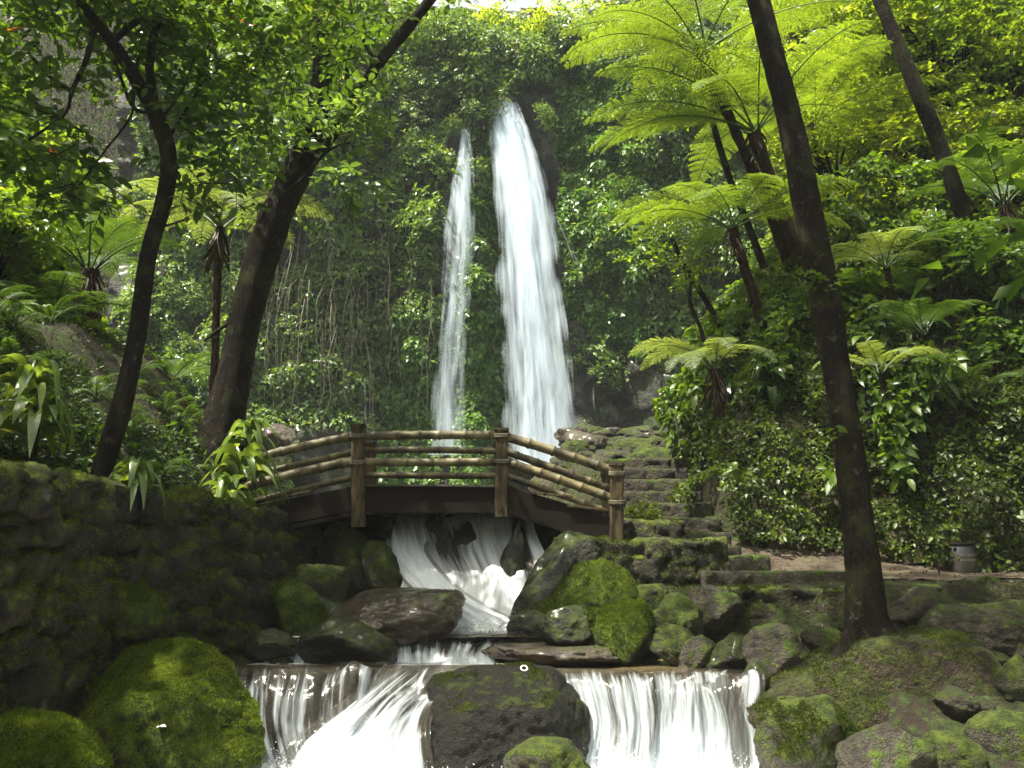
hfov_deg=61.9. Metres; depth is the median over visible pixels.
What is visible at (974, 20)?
broadleaf tree
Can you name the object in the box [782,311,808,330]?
broad leaved plant
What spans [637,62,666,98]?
shrub
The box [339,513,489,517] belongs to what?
stream
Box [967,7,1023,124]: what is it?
broadleaf tree
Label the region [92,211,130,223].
broadleaf tree
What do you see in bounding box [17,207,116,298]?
broadleaf tree
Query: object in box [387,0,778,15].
sky
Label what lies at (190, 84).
shrub
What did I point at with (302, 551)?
bridge abutment
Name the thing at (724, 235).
shrub
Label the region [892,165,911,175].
broad leaved plant
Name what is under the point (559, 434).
slope rock
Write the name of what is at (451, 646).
cascade
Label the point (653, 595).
rock
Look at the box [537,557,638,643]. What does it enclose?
boulder
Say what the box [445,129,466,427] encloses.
waterfall
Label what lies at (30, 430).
strap leaved plant
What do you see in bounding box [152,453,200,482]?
fern
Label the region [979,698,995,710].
slope rock
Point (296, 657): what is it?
cascade
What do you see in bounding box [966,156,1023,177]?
fern
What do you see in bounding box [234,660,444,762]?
cascade
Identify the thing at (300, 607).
boulder
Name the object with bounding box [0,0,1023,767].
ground
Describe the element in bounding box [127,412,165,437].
fern
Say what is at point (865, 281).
fern
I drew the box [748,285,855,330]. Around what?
shrub
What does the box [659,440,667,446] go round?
slope rock
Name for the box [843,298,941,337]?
shrub
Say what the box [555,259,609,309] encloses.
shrub
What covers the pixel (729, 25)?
shrub
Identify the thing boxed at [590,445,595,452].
slope rock
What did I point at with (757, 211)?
shrub
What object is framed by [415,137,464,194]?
shrub
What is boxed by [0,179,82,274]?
broadleaf tree
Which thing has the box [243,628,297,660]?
rock
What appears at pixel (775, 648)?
boulder
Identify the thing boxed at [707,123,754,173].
shrub
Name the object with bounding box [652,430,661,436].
slope rock
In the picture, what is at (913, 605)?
boulder
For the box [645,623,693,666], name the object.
boulder
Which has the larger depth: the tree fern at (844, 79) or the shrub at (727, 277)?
the shrub at (727, 277)
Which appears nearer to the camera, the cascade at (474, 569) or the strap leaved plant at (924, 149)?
the cascade at (474, 569)
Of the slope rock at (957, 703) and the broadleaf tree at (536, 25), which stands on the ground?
the slope rock at (957, 703)
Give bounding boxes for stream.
[289,659,680,670]
[292,635,536,637]
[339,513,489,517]
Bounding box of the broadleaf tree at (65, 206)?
[0,182,87,278]
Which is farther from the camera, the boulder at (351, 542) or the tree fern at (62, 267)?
the tree fern at (62, 267)
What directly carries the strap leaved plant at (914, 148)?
on the ground
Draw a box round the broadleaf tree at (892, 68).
[849,7,944,91]
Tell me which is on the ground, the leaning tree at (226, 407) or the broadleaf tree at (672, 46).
the leaning tree at (226, 407)
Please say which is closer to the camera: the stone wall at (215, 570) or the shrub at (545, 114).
the stone wall at (215, 570)
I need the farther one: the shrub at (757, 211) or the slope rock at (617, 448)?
the shrub at (757, 211)
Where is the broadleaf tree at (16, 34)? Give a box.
[0,21,19,39]
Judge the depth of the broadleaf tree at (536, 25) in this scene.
39.02 m
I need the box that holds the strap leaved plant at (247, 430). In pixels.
[213,419,277,464]
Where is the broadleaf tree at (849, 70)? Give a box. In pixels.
[809,36,894,94]
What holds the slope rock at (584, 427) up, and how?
on the ground
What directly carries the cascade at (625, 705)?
on the stream
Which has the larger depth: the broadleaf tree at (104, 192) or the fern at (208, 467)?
the broadleaf tree at (104, 192)
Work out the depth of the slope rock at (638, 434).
25.23 m
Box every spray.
[261,715,758,767]
[448,651,493,662]
[455,598,510,632]
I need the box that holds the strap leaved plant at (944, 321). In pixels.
[917,310,966,333]
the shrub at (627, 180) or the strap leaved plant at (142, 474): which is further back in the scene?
the shrub at (627, 180)
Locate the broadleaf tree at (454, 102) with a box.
[442,87,461,112]
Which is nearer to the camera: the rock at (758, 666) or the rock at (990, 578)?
the rock at (758, 666)
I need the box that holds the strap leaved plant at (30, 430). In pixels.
[0,387,75,461]
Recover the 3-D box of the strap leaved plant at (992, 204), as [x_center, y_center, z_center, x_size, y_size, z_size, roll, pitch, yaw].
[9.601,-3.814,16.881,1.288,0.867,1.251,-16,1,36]
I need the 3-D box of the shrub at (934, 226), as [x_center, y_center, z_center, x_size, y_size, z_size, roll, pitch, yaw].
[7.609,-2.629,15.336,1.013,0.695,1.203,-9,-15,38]
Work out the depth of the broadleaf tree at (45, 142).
15.98 m
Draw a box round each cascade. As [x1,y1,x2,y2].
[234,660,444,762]
[262,638,303,662]
[275,663,493,767]
[356,741,399,767]
[380,535,508,629]
[382,513,527,614]
[397,630,513,663]
[497,518,544,629]
[555,668,765,767]
[653,674,750,767]
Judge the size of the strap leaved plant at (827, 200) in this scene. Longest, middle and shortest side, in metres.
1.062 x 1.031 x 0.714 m
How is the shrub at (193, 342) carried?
on the cliff
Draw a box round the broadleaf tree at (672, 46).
[651,32,691,71]
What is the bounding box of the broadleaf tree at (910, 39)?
[785,0,1023,121]
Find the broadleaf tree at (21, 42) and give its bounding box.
[0,0,34,60]
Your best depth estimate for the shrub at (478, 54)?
37.51 m
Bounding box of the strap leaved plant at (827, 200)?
[821,193,847,210]
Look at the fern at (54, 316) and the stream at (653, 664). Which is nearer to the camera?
the stream at (653, 664)
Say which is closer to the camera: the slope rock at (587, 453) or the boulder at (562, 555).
the boulder at (562, 555)
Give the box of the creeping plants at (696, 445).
[667,207,1023,573]
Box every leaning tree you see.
[196,0,512,482]
[747,0,908,680]
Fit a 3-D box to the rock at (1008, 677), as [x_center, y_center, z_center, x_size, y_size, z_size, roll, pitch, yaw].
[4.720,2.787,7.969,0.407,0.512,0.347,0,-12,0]
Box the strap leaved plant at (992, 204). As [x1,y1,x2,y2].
[976,174,1017,211]
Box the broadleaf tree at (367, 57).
[359,50,394,68]
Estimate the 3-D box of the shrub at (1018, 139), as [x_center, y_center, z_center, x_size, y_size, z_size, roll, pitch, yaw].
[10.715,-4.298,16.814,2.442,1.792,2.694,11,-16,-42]
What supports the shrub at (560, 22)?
on the cliff
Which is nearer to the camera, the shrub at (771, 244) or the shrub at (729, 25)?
the shrub at (771, 244)
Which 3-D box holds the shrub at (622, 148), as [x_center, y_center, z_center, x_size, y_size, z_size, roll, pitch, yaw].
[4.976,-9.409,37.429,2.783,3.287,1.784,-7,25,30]
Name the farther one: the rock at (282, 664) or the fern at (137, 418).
the fern at (137, 418)
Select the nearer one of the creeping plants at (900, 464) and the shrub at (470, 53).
the creeping plants at (900, 464)
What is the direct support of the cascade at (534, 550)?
on the stream at (457, 637)
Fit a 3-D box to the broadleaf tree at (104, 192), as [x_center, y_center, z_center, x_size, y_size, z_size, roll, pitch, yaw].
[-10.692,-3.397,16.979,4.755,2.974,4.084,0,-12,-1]
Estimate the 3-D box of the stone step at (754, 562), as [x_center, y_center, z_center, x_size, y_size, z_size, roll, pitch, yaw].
[3.282,2.777,12.461,0.765,0.578,0.640,3,-12,-15]
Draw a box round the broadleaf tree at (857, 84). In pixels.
[807,71,902,150]
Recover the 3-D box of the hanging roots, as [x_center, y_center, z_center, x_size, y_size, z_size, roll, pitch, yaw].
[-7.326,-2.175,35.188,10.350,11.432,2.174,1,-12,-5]
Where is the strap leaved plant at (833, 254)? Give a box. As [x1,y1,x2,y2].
[797,245,852,269]
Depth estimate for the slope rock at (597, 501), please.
14.89 m
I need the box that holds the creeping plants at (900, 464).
[650,150,1023,518]
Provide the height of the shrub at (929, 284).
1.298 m
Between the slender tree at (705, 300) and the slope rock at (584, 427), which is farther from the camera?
the slope rock at (584, 427)
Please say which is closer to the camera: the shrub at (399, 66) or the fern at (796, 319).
the fern at (796, 319)
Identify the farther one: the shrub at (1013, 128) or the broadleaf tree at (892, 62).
the broadleaf tree at (892, 62)
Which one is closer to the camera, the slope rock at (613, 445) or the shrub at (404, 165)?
the slope rock at (613, 445)
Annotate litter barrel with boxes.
[943,542,978,572]
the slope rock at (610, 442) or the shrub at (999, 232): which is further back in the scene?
the slope rock at (610, 442)
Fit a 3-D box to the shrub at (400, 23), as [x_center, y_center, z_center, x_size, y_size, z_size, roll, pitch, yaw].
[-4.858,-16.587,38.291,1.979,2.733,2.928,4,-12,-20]
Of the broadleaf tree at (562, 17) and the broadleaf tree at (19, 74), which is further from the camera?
the broadleaf tree at (562, 17)
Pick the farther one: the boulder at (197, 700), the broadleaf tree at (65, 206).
the broadleaf tree at (65, 206)
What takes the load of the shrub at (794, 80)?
on the cliff
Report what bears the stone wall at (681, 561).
on the ground
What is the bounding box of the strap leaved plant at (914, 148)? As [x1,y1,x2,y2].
[903,136,927,152]
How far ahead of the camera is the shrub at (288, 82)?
36.88 m
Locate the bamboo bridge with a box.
[243,424,626,539]
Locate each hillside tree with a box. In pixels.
[728,0,1023,283]
[918,0,1023,66]
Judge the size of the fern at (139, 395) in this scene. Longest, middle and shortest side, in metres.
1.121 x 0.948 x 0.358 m
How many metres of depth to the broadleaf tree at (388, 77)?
37.82 m
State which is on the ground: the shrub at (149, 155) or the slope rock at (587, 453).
the slope rock at (587, 453)
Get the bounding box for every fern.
[0,280,27,289]
[0,292,47,325]
[0,298,47,346]
[0,300,55,328]
[0,337,71,370]
[0,415,78,459]
[1,271,149,341]
[6,200,197,336]
[13,295,101,324]
[31,303,91,322]
[43,201,141,299]
[70,372,136,400]
[95,375,155,418]
[107,165,333,400]
[120,359,163,376]
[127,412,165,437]
[147,391,201,414]
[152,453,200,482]
[163,352,220,384]
[171,404,203,423]
[193,458,253,479]
[560,0,862,276]
[584,18,893,279]
[607,173,860,343]
[628,336,776,417]
[695,34,948,193]
[703,291,737,316]
[723,307,811,330]
[771,312,811,341]
[812,340,946,410]
[831,226,955,304]
[839,266,935,301]
[839,271,940,300]
[863,297,991,368]
[874,217,1023,345]
[887,355,1023,433]
[895,132,1023,284]
[902,156,975,198]
[933,126,1010,170]
[939,258,1021,290]
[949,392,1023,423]
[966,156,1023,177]
[980,357,1023,368]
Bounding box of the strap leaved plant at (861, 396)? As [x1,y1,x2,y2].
[852,367,878,411]
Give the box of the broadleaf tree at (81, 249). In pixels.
[17,187,103,285]
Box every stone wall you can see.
[0,458,146,713]
[84,480,294,683]
[547,534,729,587]
[624,518,685,538]
[699,570,844,587]
[717,583,844,619]
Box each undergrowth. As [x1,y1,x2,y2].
[0,2,274,504]
[0,313,256,497]
[770,1,1023,298]
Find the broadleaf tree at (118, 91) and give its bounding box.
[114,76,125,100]
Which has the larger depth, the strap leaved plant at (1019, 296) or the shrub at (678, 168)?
the shrub at (678, 168)
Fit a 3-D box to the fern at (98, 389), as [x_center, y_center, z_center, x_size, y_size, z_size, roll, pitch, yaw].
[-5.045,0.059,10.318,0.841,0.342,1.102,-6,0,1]
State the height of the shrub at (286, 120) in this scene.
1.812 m
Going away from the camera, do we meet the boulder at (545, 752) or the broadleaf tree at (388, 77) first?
the boulder at (545, 752)
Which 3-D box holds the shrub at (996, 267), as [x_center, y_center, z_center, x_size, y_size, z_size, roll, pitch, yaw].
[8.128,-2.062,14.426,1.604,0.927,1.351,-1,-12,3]
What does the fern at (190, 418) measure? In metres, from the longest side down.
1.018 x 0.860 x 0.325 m
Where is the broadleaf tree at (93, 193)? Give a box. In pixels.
[0,110,122,265]
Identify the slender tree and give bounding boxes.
[147,129,318,235]
[607,192,726,333]
[645,41,767,268]
[668,253,724,354]
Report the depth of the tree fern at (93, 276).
13.09 m
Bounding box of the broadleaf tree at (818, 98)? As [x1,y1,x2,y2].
[796,43,878,130]
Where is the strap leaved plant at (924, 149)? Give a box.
[917,147,937,164]
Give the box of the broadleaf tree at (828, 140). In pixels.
[759,107,891,202]
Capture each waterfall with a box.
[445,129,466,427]
[491,102,566,463]
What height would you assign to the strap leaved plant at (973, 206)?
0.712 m
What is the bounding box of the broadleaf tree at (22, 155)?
[0,102,58,203]
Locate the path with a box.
[731,478,1023,580]
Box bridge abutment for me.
[286,529,319,575]
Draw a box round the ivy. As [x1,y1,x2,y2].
[376,0,649,484]
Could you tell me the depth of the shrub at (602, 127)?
37.09 m
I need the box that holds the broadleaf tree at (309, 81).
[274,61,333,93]
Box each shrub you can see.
[0,258,54,301]
[0,263,54,301]
[15,274,76,301]
[109,270,165,330]
[122,172,154,212]
[124,55,181,93]
[128,78,174,119]
[141,143,159,171]
[154,275,197,307]
[163,56,196,93]
[164,74,224,131]
[166,269,212,317]
[173,330,202,358]
[183,223,236,269]
[189,119,236,179]
[195,302,230,343]
[198,4,218,28]
[207,102,250,138]
[230,143,259,178]
[255,77,295,117]
[257,0,302,32]
[258,130,340,171]
[268,105,296,131]
[270,56,308,101]
[271,303,312,349]
[278,259,326,289]
[282,80,332,124]
[315,155,336,188]
[341,235,391,285]
[343,229,374,266]
[374,140,429,186]
[381,0,428,33]
[384,90,437,131]
[387,45,425,95]
[391,183,451,248]
[395,326,463,383]
[396,67,421,94]
[397,53,449,101]
[399,66,460,121]
[400,263,460,313]
[406,1,475,61]
[414,66,446,110]
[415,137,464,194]
[419,36,483,111]
[419,205,456,244]
[422,48,486,98]
[438,53,482,89]
[439,113,467,140]
[449,26,488,75]
[454,94,490,121]
[473,157,495,190]
[480,19,529,72]
[491,73,523,100]
[516,28,547,60]
[532,98,558,134]
[541,0,605,52]
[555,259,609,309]
[556,321,606,377]
[566,328,630,392]
[585,9,618,43]
[587,246,620,299]
[599,125,642,167]
[603,138,650,176]
[604,172,643,203]
[610,42,647,83]
[610,88,648,124]
[624,494,669,519]
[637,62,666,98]
[643,1,688,45]
[654,333,681,364]
[655,230,687,275]
[661,104,693,158]
[661,157,692,184]
[675,160,710,192]
[677,183,710,209]
[678,237,711,268]
[682,85,710,109]
[684,79,745,144]
[688,151,706,172]
[692,239,714,277]
[696,149,745,192]
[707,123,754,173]
[709,223,744,269]
[710,20,758,66]
[711,200,736,236]
[711,288,727,303]
[712,174,751,210]
[714,191,768,244]
[715,265,741,296]
[732,322,817,378]
[735,245,776,288]
[739,241,768,270]
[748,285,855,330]
[749,239,771,261]
[751,199,785,246]
[752,211,775,239]
[755,10,795,50]
[757,196,790,263]
[762,61,810,109]
[762,194,790,244]
[764,201,829,251]
[775,11,810,48]
[800,265,925,326]
[826,186,930,229]
[833,96,960,168]
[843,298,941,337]
[856,61,951,151]
[857,58,1015,138]
[873,83,1009,150]
[881,150,992,203]
[897,54,989,106]
[903,213,967,251]
[904,242,1019,300]
[917,209,1014,270]
[937,139,1023,179]
[937,233,1023,299]
[941,92,1023,149]
[941,203,1023,239]
[942,103,1023,148]
[944,224,1023,274]
[944,305,1023,371]
[963,153,1023,205]
[966,53,1002,84]
[987,138,1023,205]
[1007,115,1023,152]
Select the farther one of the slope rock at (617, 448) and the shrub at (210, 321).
the shrub at (210, 321)
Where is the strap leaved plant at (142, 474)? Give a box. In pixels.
[108,455,164,510]
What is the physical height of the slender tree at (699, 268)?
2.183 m
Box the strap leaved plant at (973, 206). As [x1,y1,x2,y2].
[969,190,984,217]
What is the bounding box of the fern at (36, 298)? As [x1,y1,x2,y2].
[0,292,54,313]
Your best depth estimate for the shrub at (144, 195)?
36.29 m
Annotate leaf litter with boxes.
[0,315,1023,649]
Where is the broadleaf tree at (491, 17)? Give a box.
[469,0,530,30]
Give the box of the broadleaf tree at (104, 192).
[27,147,111,245]
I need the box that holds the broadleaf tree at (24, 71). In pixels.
[0,65,47,122]
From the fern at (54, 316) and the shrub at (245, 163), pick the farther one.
the shrub at (245, 163)
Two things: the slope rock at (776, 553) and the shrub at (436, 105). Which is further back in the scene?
the shrub at (436, 105)
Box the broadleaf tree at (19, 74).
[0,41,49,125]
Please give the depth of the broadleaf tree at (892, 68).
21.65 m
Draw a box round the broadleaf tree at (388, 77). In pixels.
[380,64,407,87]
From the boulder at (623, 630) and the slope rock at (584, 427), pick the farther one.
the slope rock at (584, 427)
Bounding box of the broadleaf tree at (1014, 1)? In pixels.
[952,0,1023,70]
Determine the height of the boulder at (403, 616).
0.791 m
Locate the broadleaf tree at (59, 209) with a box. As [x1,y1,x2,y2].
[7,188,79,239]
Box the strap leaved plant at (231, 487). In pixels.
[202,473,257,507]
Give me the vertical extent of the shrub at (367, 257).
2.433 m
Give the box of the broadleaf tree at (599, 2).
[558,0,617,17]
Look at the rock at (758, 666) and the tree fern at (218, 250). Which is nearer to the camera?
the rock at (758, 666)
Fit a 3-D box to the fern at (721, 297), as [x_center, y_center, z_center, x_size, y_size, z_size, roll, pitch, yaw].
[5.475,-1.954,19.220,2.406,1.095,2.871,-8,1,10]
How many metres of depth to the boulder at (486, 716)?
7.78 m
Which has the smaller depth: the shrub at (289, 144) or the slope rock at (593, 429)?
the slope rock at (593, 429)
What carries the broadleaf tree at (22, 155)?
on the ground
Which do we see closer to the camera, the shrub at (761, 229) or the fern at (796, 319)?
the fern at (796, 319)
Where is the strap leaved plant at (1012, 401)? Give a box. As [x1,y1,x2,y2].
[978,399,1023,423]
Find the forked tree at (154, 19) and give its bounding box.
[0,0,391,477]
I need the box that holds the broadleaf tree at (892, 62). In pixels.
[868,31,938,84]
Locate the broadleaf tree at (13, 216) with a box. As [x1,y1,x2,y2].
[0,170,87,285]
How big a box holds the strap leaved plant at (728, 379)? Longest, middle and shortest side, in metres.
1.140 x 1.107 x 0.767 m
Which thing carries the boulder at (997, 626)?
on the ground
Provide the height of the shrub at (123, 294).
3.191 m
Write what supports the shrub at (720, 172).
on the cliff
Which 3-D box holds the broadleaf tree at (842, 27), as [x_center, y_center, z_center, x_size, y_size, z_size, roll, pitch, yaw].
[10.747,-8.372,23.885,5.891,4.650,4.958,8,-14,-33]
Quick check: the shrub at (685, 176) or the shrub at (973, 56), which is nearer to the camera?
the shrub at (973, 56)
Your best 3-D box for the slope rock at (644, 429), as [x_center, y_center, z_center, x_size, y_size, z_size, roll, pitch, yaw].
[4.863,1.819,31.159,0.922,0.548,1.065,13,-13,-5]
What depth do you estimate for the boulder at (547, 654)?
9.31 m
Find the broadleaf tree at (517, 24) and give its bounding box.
[503,18,531,29]
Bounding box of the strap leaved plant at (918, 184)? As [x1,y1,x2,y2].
[894,173,936,196]
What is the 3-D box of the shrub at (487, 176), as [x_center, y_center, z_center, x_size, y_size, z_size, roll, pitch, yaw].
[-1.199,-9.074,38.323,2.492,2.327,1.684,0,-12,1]
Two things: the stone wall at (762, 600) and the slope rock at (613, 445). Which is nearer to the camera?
the stone wall at (762, 600)
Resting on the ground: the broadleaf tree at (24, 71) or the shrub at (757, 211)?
the broadleaf tree at (24, 71)
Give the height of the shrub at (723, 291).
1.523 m
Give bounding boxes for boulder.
[0,706,114,767]
[35,697,59,710]
[78,636,266,767]
[105,576,168,641]
[262,423,297,451]
[269,456,296,473]
[271,576,330,637]
[292,521,328,563]
[294,563,349,601]
[296,616,398,663]
[319,595,343,615]
[331,587,465,646]
[332,525,369,596]
[359,540,402,588]
[426,661,590,767]
[481,642,619,666]
[503,736,590,767]
[506,609,544,642]
[509,530,601,618]
[535,523,562,543]
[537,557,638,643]
[592,597,656,666]
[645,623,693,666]
[654,593,703,636]
[660,407,686,438]
[692,585,744,638]
[705,632,745,668]
[741,622,811,676]
[746,624,1003,729]
[753,694,861,767]
[835,722,936,767]
[884,581,942,595]
[887,585,958,627]
[918,599,1023,658]
[921,730,990,767]
[961,709,1023,760]
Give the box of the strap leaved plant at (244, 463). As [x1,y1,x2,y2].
[200,442,290,505]
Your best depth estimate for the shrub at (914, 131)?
18.10 m
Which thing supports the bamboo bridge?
on the bridge abutment
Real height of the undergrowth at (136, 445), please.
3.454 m
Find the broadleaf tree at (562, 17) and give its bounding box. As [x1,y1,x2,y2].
[537,6,586,31]
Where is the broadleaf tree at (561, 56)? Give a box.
[546,44,573,69]
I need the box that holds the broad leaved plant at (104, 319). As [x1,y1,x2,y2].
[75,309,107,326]
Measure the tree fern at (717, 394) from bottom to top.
1.445 m
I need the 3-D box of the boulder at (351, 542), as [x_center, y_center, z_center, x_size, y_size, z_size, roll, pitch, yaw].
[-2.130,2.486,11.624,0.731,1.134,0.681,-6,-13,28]
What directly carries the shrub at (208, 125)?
on the cliff
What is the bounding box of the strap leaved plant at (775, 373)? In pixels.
[747,358,796,410]
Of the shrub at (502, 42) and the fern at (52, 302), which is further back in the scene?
the shrub at (502, 42)
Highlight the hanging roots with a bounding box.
[219,217,461,455]
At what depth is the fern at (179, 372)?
15.17 m
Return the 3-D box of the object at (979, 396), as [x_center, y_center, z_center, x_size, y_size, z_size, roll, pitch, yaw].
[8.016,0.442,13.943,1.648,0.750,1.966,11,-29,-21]
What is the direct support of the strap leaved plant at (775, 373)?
on the ground
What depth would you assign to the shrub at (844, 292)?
15.60 m
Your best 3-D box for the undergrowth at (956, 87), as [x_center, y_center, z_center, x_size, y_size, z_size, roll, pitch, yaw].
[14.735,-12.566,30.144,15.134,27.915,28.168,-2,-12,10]
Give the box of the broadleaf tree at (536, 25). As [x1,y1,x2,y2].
[521,0,600,40]
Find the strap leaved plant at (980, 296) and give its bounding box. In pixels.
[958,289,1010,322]
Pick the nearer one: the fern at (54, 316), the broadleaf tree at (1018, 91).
the fern at (54, 316)
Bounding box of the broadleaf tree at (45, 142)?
[0,111,118,218]
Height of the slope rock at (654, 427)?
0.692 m
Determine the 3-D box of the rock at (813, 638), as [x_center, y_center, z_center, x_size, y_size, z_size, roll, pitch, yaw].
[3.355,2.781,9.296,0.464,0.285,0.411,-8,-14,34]
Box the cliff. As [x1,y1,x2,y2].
[108,0,853,501]
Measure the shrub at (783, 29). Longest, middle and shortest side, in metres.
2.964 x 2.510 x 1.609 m
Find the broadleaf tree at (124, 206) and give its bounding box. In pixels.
[7,113,133,212]
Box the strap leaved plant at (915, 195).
[904,183,935,198]
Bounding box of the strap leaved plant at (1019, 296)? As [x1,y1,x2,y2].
[987,284,1023,313]
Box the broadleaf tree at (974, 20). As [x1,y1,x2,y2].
[919,0,1017,54]
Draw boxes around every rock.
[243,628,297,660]
[269,657,293,663]
[274,663,291,665]
[324,521,344,559]
[379,516,397,539]
[424,516,447,539]
[453,521,475,544]
[500,521,525,576]
[528,476,550,495]
[537,605,590,645]
[549,458,559,465]
[554,428,575,440]
[560,486,568,491]
[562,439,589,453]
[564,430,592,442]
[574,423,592,431]
[578,451,593,456]
[582,434,607,449]
[585,499,600,513]
[587,426,602,433]
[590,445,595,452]
[592,429,614,436]
[592,449,632,460]
[604,427,621,435]
[607,440,614,445]
[609,443,626,449]
[611,446,622,449]
[616,430,627,435]
[619,438,653,450]
[622,428,634,432]
[622,446,633,451]
[624,431,646,437]
[628,447,676,458]
[633,425,649,432]
[633,443,654,452]
[637,583,668,610]
[643,432,654,437]
[648,424,658,431]
[649,435,664,444]
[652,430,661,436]
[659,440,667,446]
[678,635,715,668]
[680,666,692,671]
[744,661,770,690]
[770,550,780,556]
[799,626,840,650]
[838,621,843,630]
[933,686,982,720]
[942,683,952,689]
[965,576,999,582]
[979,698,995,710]
[991,651,1009,665]
[993,654,1023,701]
[1004,694,1014,700]
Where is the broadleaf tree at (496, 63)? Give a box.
[462,52,507,75]
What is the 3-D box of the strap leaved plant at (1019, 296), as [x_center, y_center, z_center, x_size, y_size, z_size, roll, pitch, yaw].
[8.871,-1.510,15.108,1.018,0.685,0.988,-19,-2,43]
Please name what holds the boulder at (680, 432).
on the ground
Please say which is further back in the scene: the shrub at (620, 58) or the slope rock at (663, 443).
the shrub at (620, 58)
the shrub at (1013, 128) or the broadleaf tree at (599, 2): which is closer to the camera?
the shrub at (1013, 128)
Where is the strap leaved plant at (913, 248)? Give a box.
[903,246,926,259]
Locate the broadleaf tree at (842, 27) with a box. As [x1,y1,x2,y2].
[785,2,913,105]
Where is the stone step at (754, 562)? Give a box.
[729,554,770,570]
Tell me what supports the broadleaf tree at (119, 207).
on the ground
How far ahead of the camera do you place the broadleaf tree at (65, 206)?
16.00 m
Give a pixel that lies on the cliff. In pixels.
(482, 158)
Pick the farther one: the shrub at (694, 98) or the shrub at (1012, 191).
the shrub at (694, 98)
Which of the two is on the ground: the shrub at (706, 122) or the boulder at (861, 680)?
the boulder at (861, 680)
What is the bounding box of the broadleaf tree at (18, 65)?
[0,39,35,87]
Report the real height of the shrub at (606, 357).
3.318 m
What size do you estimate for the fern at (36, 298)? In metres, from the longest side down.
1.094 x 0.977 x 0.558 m
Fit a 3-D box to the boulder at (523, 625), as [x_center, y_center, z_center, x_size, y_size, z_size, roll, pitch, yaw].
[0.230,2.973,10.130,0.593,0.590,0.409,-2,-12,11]
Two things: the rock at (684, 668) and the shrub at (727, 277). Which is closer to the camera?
the rock at (684, 668)
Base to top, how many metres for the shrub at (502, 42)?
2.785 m
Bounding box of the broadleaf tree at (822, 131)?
[777,99,855,169]
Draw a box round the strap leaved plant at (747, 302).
[742,291,784,325]
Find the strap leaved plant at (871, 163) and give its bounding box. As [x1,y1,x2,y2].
[841,158,879,184]
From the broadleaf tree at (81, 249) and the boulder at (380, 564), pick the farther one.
the broadleaf tree at (81, 249)
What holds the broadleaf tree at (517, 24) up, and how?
on the cliff
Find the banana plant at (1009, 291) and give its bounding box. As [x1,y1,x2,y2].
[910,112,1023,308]
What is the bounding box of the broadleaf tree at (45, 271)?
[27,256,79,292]
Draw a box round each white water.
[262,732,757,767]
[453,625,506,630]
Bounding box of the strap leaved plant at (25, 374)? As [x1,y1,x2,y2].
[0,353,65,435]
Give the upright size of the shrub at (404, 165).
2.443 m
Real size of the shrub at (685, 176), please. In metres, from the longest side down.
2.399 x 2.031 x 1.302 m
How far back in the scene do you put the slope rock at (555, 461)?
25.78 m
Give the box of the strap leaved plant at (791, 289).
[770,286,795,304]
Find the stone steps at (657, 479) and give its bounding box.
[600,457,741,555]
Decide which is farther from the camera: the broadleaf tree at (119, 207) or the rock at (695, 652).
the broadleaf tree at (119, 207)
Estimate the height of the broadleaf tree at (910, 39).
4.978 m
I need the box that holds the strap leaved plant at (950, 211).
[911,195,972,222]
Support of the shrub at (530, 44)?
on the cliff
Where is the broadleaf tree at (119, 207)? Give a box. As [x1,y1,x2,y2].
[1,103,135,222]
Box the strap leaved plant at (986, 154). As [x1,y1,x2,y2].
[952,145,1008,168]
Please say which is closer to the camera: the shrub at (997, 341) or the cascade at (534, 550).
the cascade at (534, 550)
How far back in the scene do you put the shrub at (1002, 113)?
17.87 m
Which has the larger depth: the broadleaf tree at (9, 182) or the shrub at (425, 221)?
the shrub at (425, 221)
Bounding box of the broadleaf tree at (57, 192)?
[2,111,109,256]
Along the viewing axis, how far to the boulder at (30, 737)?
5.81 m
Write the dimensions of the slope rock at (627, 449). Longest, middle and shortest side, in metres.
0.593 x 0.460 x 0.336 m
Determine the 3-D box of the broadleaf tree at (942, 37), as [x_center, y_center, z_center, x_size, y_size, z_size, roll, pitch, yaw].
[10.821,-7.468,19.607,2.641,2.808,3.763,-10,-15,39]
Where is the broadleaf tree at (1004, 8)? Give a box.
[990,0,1023,22]
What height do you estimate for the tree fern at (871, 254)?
1.286 m
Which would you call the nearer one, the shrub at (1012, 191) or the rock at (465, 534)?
the rock at (465, 534)
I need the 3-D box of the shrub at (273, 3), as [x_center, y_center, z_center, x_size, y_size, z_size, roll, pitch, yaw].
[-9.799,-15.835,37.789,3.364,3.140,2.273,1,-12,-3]
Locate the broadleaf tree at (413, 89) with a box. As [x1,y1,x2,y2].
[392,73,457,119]
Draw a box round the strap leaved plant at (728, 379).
[695,373,742,411]
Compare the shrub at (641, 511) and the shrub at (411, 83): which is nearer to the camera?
the shrub at (641, 511)
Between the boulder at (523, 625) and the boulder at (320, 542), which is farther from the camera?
the boulder at (320, 542)
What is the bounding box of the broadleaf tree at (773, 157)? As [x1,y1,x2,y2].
[753,109,836,187]
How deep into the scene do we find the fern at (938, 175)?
17.13 m
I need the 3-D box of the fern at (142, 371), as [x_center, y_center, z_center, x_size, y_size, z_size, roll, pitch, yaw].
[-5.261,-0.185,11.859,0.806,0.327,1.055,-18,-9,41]
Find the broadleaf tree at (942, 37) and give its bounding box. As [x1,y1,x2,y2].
[912,0,1023,108]

